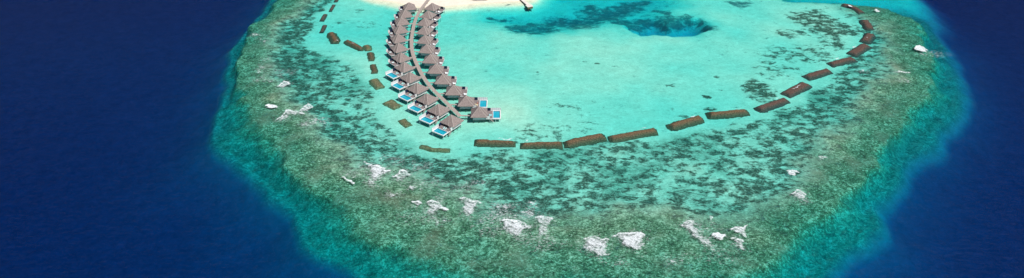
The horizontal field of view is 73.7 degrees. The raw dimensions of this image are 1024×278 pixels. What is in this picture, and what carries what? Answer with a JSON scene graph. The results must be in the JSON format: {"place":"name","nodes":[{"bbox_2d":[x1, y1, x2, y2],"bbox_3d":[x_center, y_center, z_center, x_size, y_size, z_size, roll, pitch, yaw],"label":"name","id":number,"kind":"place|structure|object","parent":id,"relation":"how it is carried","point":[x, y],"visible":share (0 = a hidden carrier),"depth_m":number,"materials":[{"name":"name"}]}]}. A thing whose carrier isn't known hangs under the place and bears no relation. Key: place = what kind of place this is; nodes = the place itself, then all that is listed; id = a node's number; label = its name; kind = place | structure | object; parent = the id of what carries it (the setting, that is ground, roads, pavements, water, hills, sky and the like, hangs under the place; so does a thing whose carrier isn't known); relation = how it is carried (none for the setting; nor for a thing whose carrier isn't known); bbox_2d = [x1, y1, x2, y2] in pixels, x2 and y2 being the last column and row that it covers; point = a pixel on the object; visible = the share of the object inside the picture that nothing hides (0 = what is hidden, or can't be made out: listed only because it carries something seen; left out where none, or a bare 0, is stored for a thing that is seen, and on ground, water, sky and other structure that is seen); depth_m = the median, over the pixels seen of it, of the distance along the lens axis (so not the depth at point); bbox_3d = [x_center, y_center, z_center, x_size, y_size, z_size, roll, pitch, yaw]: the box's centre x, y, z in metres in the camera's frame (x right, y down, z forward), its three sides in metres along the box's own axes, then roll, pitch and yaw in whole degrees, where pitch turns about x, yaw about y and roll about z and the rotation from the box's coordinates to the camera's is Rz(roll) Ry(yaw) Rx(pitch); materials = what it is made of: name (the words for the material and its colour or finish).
{"place":"outdoors","nodes":[
{"label":"outdoors","id":0,"kind":"place"},
{"bbox_2d":[0,0,1023,277],"bbox_3d":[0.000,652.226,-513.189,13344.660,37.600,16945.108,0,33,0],"label":"seabed","id":1,"kind":"structure","parent":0,"point":[148,138],"depth_m":475.14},
{"bbox_2d":[326,32,340,43],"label":"breakwater","id":2,"kind":"object","parent":1,"relation":"on","point":[333,37],"visible":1,"depth_m":596.80,"materials":[{"name":"stone"}]},
{"bbox_2d":[343,40,363,50],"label":"breakwater","id":3,"kind":"object","parent":1,"relation":"on","point":[353,45],"visible":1,"depth_m":583.77,"materials":[{"name":"stone"}]},
{"bbox_2d":[363,45,371,50],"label":"breakwater","id":4,"kind":"object","parent":1,"relation":"on","point":[367,47],"visible":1,"depth_m":579.80,"materials":[{"name":"brown stone"}]},
{"bbox_2d":[367,52,374,60],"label":"breakwater","id":5,"kind":"object","parent":1,"relation":"on","point":[371,56],"visible":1,"depth_m":565.78,"materials":[{"name":"brown stone"}]},
{"bbox_2d":[370,64,377,73],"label":"breakwater","id":6,"kind":"object","parent":1,"relation":"on","point":[373,69],"visible":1,"depth_m":546.50,"materials":[{"name":"brown stone"}]},
{"bbox_2d":[369,78,384,89],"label":"breakwater","id":7,"kind":"object","parent":1,"relation":"on","point":[376,84],"visible":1,"depth_m":525.83,"materials":[{"name":"brown stone"}]},
{"bbox_2d":[382,99,402,109],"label":"breakwater","id":8,"kind":"object","parent":1,"relation":"on","point":[392,104],"visible":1,"depth_m":499.17,"materials":[{"name":"brown stone"}]},
{"bbox_2d":[386,34,406,45],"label":"water villa","id":9,"kind":"object","parent":1,"relation":"on","point":[397,39],"visible":0.88,"depth_m":579.83,"materials":[{"name":"grey plant"}]},
{"bbox_2d":[386,43,408,56],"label":"water villa","id":10,"kind":"object","parent":1,"relation":"on","point":[398,48],"visible":0.89,"depth_m":564.72,"materials":[{"name":"grey plant"}]},
{"bbox_2d":[388,25,408,38],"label":"water villa","id":11,"kind":"object","parent":1,"relation":"on","point":[400,30],"visible":0.76,"depth_m":595.31,"materials":[{"name":"grey plant"}]},
{"bbox_2d":[385,62,414,80],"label":"water villa","id":12,"kind":"object","parent":1,"relation":"on","point":[403,68],"visible":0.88,"depth_m":534.84,"materials":[{"name":"grey plant"}]},
{"bbox_2d":[388,53,411,66],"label":"water villa","id":13,"kind":"object","parent":1,"relation":"on","point":[398,59],"visible":0.9,"depth_m":549.92,"materials":[{"name":"grey plant"}]},
{"bbox_2d":[390,17,409,28],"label":"water villa","id":14,"kind":"object","parent":1,"relation":"on","point":[402,21],"visible":0.81,"depth_m":610.17,"materials":[{"name":"grey plant"}]},
{"bbox_2d":[394,10,412,19],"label":"water villa","id":15,"kind":"object","parent":1,"relation":"on","point":[406,14],"visible":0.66,"depth_m":624.31,"materials":[{"name":"grey plant"}]},
{"bbox_2d":[398,118,412,127],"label":"breakwater","id":16,"kind":"object","parent":1,"relation":"on","point":[404,123],"visible":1,"depth_m":478.01,"materials":[{"name":"stone"}]},
{"bbox_2d":[391,72,421,91],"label":"water villa","id":17,"kind":"object","parent":1,"relation":"on","point":[409,79],"visible":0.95,"depth_m":520.41,"materials":[{"name":"grey plant"}]},
{"bbox_2d":[398,2,416,12],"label":"water villa","id":18,"kind":"object","parent":1,"relation":"on","point":[410,7],"visible":0.71,"depth_m":639.58,"materials":[{"name":"grey plant"}]},
{"bbox_2d":[398,83,428,104],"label":"water villa","id":19,"kind":"object","parent":1,"relation":"on","point":[416,90],"visible":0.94,"depth_m":505.88,"materials":[{"name":"grey plant"}]},
{"bbox_2d":[407,93,438,113],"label":"water villa","id":20,"kind":"object","parent":1,"relation":"on","point":[426,100],"visible":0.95,"depth_m":492.43,"materials":[{"name":"grey plant"}]},
{"bbox_2d":[415,26,437,37],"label":"water villa","id":21,"kind":"object","parent":1,"relation":"on","point":[424,30],"visible":0.88,"depth_m":593.42,"materials":[{"name":"grey plant"}]},
{"bbox_2d":[416,18,437,28],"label":"water villa","id":22,"kind":"object","parent":1,"relation":"on","point":[425,22],"visible":0.81,"depth_m":608.69,"materials":[{"name":"grey plant"}]},
{"bbox_2d":[416,35,438,48],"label":"water villa","id":23,"kind":"object","parent":1,"relation":"on","point":[423,40],"visible":0.81,"depth_m":577.85,"materials":[{"name":"grey plant"}]},
{"bbox_2d":[418,44,440,58],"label":"water villa","id":24,"kind":"object","parent":1,"relation":"on","point":[426,49],"visible":0.94,"depth_m":562.77,"materials":[{"name":"grey plant"}]},
{"bbox_2d":[419,11,440,21],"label":"water villa","id":25,"kind":"object","parent":1,"relation":"on","point":[429,15],"visible":0.85,"depth_m":623.11,"materials":[{"name":"grey plant"}]},
{"bbox_2d":[422,54,443,68],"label":"water villa","id":26,"kind":"object","parent":1,"relation":"on","point":[429,59],"visible":0.87,"depth_m":547.45,"materials":[{"name":"grey plant"}]},
{"bbox_2d":[419,145,449,152],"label":"breakwater","id":27,"kind":"object","parent":1,"relation":"on","point":[434,150],"visible":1,"depth_m":451.01,"materials":[{"name":"brown stone"}]},
{"bbox_2d":[424,3,444,13],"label":"water villa","id":28,"kind":"object","parent":1,"relation":"on","point":[432,7],"visible":0.86,"depth_m":638.78,"materials":[{"name":"grey plant"}]},
{"bbox_2d":[419,104,450,124],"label":"water villa","id":29,"kind":"object","parent":1,"relation":"on","point":[437,111],"visible":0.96,"depth_m":479.59,"materials":[{"name":"white paint"}]},
{"bbox_2d":[410,0,461,117],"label":"boardwalk","id":30,"kind":"structure","parent":1,"relation":"on","point":[443,99],"depth_m":544.84,"materials":[{"name":"grey wood"}]},
{"bbox_2d":[427,64,448,79],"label":"water villa","id":31,"kind":"object","parent":1,"relation":"on","point":[435,70],"visible":0.85,"depth_m":532.54,"materials":[{"name":"grey plant"}]},
{"bbox_2d":[434,74,456,87],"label":"water villa","id":32,"kind":"object","parent":1,"relation":"on","point":[443,80],"visible":0.86,"depth_m":518.24,"materials":[{"name":"grey plant"}]},
{"bbox_2d":[432,115,463,139],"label":"water villa","id":33,"kind":"object","parent":1,"relation":"on","point":[450,122],"visible":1,"depth_m":466.88,"materials":[{"name":"white paint"}]},
{"bbox_2d":[445,85,467,100],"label":"water villa","id":34,"kind":"object","parent":1,"relation":"on","point":[453,91],"visible":0.89,"depth_m":504.08,"materials":[{"name":"grey plant"}]},
{"bbox_2d":[457,96,487,110],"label":"water villa","id":35,"kind":"object","parent":1,"relation":"on","point":[466,102],"visible":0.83,"depth_m":491.75,"materials":[{"name":"white paint"}]},
{"bbox_2d":[470,106,500,122],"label":"water villa","id":36,"kind":"object","parent":1,"relation":"on","point":[480,113],"visible":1,"depth_m":478.40,"materials":[{"name":"white paint"}]},
{"bbox_2d":[474,138,515,147],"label":"breakwater","id":37,"kind":"object","parent":1,"relation":"on","point":[491,143],"visible":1,"depth_m":456.19,"materials":[{"name":"stone"}]},
{"bbox_2d":[521,0,532,10],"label":"jetty","id":38,"kind":"object","parent":1,"relation":"on","point":[528,6],"visible":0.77,"depth_m":653.16,"materials":[{"name":"concrete"}]},
{"bbox_2d":[520,140,562,149],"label":"breakwater","id":39,"kind":"object","parent":1,"relation":"on","point":[545,145],"visible":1,"depth_m":454.01,"materials":[{"name":"stone"}]},
{"bbox_2d":[563,133,606,147],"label":"breakwater","id":40,"kind":"object","parent":1,"relation":"on","point":[586,140],"visible":1,"depth_m":458.88,"materials":[{"name":"brown stone"}]},
{"bbox_2d":[608,127,658,142],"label":"breakwater","id":41,"kind":"object","parent":1,"relation":"on","point":[628,136],"visible":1,"depth_m":464.33,"materials":[{"name":"stone"}]},
{"bbox_2d":[705,108,749,118],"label":"breakwater","id":42,"kind":"object","parent":1,"relation":"on","point":[736,113],"visible":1,"depth_m":488.10,"materials":[{"name":"stone"}]},
{"bbox_2d":[754,98,790,112],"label":"breakwater","id":43,"kind":"object","parent":1,"relation":"on","point":[772,105],"visible":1,"depth_m":497.79,"materials":[{"name":"stone"}]},
{"bbox_2d":[780,82,811,97],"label":"breakwater","id":44,"kind":"object","parent":1,"relation":"on","point":[796,89],"visible":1,"depth_m":517.34,"materials":[{"name":"stone"}]},
{"bbox_2d":[801,68,832,80],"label":"breakwater","id":45,"kind":"object","parent":1,"relation":"on","point":[818,74],"visible":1,"depth_m":538.42,"materials":[{"name":"stone"}]},
{"bbox_2d":[826,57,857,67],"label":"breakwater","id":46,"kind":"object","parent":1,"relation":"on","point":[842,62],"visible":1,"depth_m":556.95,"materials":[{"name":"stone"}]},
{"bbox_2d":[841,4,865,13],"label":"breakwater","id":47,"kind":"object","parent":1,"relation":"on","point":[855,9],"visible":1,"depth_m":652.40,"materials":[{"name":"stone"}]},
{"bbox_2d":[846,43,871,57],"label":"breakwater","id":48,"kind":"object","parent":1,"relation":"on","point":[859,50],"visible":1,"depth_m":574.83,"materials":[{"name":"stone"}]},
{"bbox_2d":[859,20,874,30],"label":"breakwater","id":49,"kind":"object","parent":1,"relation":"on","point":[866,25],"visible":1,"depth_m":618.60,"materials":[{"name":"brown stone"}]},
{"bbox_2d":[859,33,875,44],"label":"breakwater","id":50,"kind":"object","parent":1,"relation":"on","point":[868,38],"visible":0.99,"depth_m":594.99,"materials":[{"name":"stone"}]},
{"bbox_3d":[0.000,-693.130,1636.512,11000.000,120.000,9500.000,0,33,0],"label":"sea","id":51,"kind":"structure","parent":0,"visible":0},
{"bbox_2d":[266,104,277,107],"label":"breaking wave","id":52,"kind":"object","parent":51,"relation":"on","point":[271,106],"visible":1,"depth_m":495.00,"materials":[{"name":"liquid"}]},
{"bbox_2d":[277,109,303,118],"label":"breaking wave","id":53,"kind":"object","parent":51,"relation":"on","point":[292,112],"visible":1,"depth_m":487.34,"materials":[{"name":"liquid"}]},
{"bbox_2d":[319,25,326,32],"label":"breakwater","id":54,"kind":"object","parent":51,"relation":"on","point":[323,28],"visible":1,"depth_m":613.17,"materials":[{"name":"stone"}]},
{"bbox_2d":[320,14,326,20],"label":"breakwater","id":55,"kind":"object","parent":51,"relation":"on","point":[323,17],"visible":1,"depth_m":634.80,"materials":[{"name":"stone"}]},
{"bbox_2d":[364,161,389,183],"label":"breaking wave","id":56,"kind":"object","parent":51,"relation":"on","point":[378,170],"visible":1,"depth_m":428.38,"materials":[{"name":"liquid"}]},
{"bbox_2d":[393,169,409,177],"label":"breaking wave","id":57,"kind":"object","parent":51,"relation":"on","point":[400,173],"visible":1,"depth_m":425.45,"materials":[{"name":"liquid"}]},
{"bbox_2d":[427,200,441,212],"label":"breaking wave","id":58,"kind":"object","parent":51,"relation":"on","point":[436,206],"visible":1,"depth_m":398.79,"materials":[{"name":"liquid"}]},
{"bbox_2d":[460,197,479,214],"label":"breaking wave","id":59,"kind":"object","parent":51,"relation":"on","point":[469,210],"visible":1,"depth_m":398.91,"materials":[{"name":"liquid"}]},
{"bbox_2d":[501,218,530,234],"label":"breaking wave","id":60,"kind":"object","parent":51,"relation":"on","point":[518,225],"visible":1,"depth_m":383.89,"materials":[{"name":"liquid"}]},
{"bbox_2d":[538,215,551,235],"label":"breaking wave","id":61,"kind":"object","parent":51,"relation":"on","point":[541,216],"visible":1,"depth_m":386.79,"materials":[{"name":"liquid"}]},
{"bbox_2d":[253,33,932,263],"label":"foam flecks","id":62,"kind":"object","parent":51,"relation":"on","point":[497,206],"visible":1,"depth_m":410.32,"materials":[{"name":"white liquid"}]},
{"bbox_2d":[585,236,608,255],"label":"breaking wave","id":63,"kind":"object","parent":51,"relation":"on","point":[592,242],"visible":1,"depth_m":370.58,"materials":[{"name":"liquid"}]},
{"bbox_2d":[613,232,644,248],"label":"breaking wave","id":64,"kind":"object","parent":51,"relation":"on","point":[631,241],"visible":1,"depth_m":374.69,"materials":[{"name":"liquid"}]},
{"bbox_2d":[666,115,704,130],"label":"breakwater","id":65,"kind":"object","parent":51,"relation":"on","point":[694,120],"visible":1,"depth_m":477.73,"materials":[{"name":"stone"}]},
{"bbox_2d":[681,220,714,245],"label":"breaking wave","id":66,"kind":"object","parent":51,"relation":"on","point":[691,228],"visible":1,"depth_m":380.28,"materials":[{"name":"liquid"}]},
{"bbox_2d":[712,232,725,239],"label":"breaking wave","id":67,"kind":"object","parent":51,"relation":"on","point":[719,235],"visible":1,"depth_m":376.71,"materials":[{"name":"liquid"}]},
{"bbox_2d":[730,225,746,236],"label":"breaking wave","id":68,"kind":"object","parent":51,"relation":"on","point":[741,228],"visible":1,"depth_m":380.95,"materials":[{"name":"liquid"}]},
{"bbox_2d":[787,170,799,174],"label":"breaking wave","id":69,"kind":"object","parent":51,"relation":"on","point":[790,171],"visible":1,"depth_m":426.85,"materials":[{"name":"liquid"}]},
{"bbox_2d":[791,189,811,202],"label":"breaking wave","id":70,"kind":"object","parent":51,"relation":"on","point":[799,193],"visible":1,"depth_m":408.12,"materials":[{"name":"liquid"}]},
{"bbox_2d":[914,45,926,51],"bbox_3d":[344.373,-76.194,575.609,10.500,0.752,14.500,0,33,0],"label":"boat","id":71,"kind":"object","parent":51,"relation":"on","point":[919,47],"visible":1,"depth_m":576.42,"materials":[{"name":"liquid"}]}
]}

